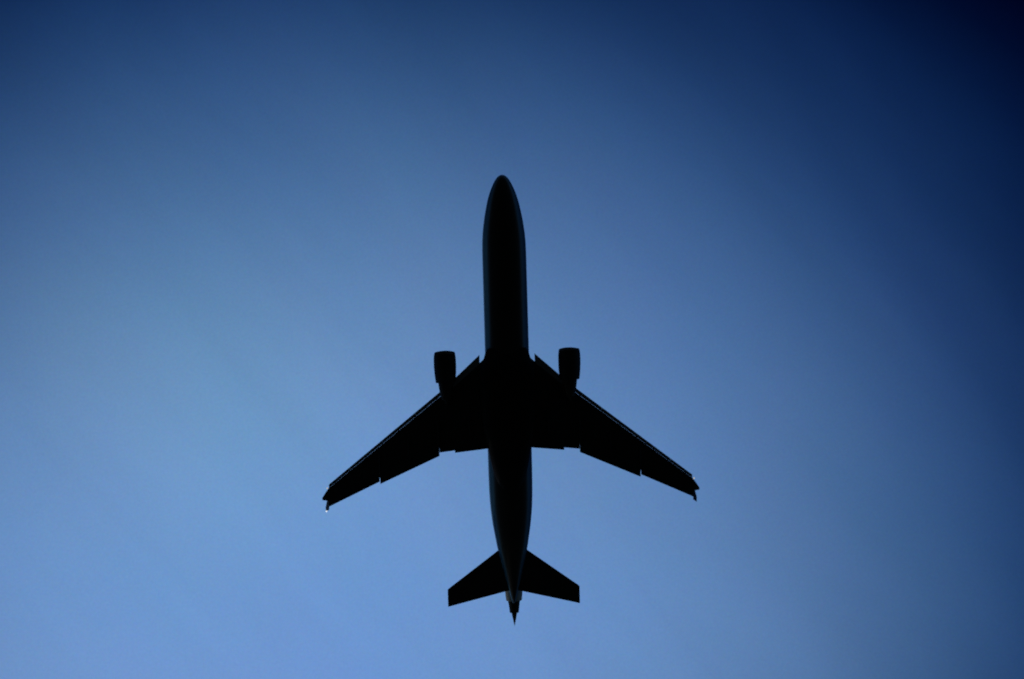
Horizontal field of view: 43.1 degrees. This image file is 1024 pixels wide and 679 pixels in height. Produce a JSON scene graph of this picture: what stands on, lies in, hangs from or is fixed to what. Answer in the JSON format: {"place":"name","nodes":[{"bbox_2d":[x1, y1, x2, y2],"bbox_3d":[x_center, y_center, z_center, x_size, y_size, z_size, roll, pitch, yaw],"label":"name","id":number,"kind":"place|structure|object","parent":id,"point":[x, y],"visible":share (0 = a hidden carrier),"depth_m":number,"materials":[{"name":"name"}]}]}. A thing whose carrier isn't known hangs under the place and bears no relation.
{"place":"outdoors","nodes":[
{"label":"outdoors","id":0,"kind":"place"},
{"bbox_2d":[322,175,698,624],"bbox_3d":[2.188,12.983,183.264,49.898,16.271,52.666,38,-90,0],"label":"airliner","id":1,"kind":"object","parent":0,"point":[508,402],"visible":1,"depth_m":178.36,"materials":[{"name":"paint"}]},
{"bbox_2d":[0,0,1023,678],"label":"sky","id":2,"kind":"structure","parent":0,"point":[780,243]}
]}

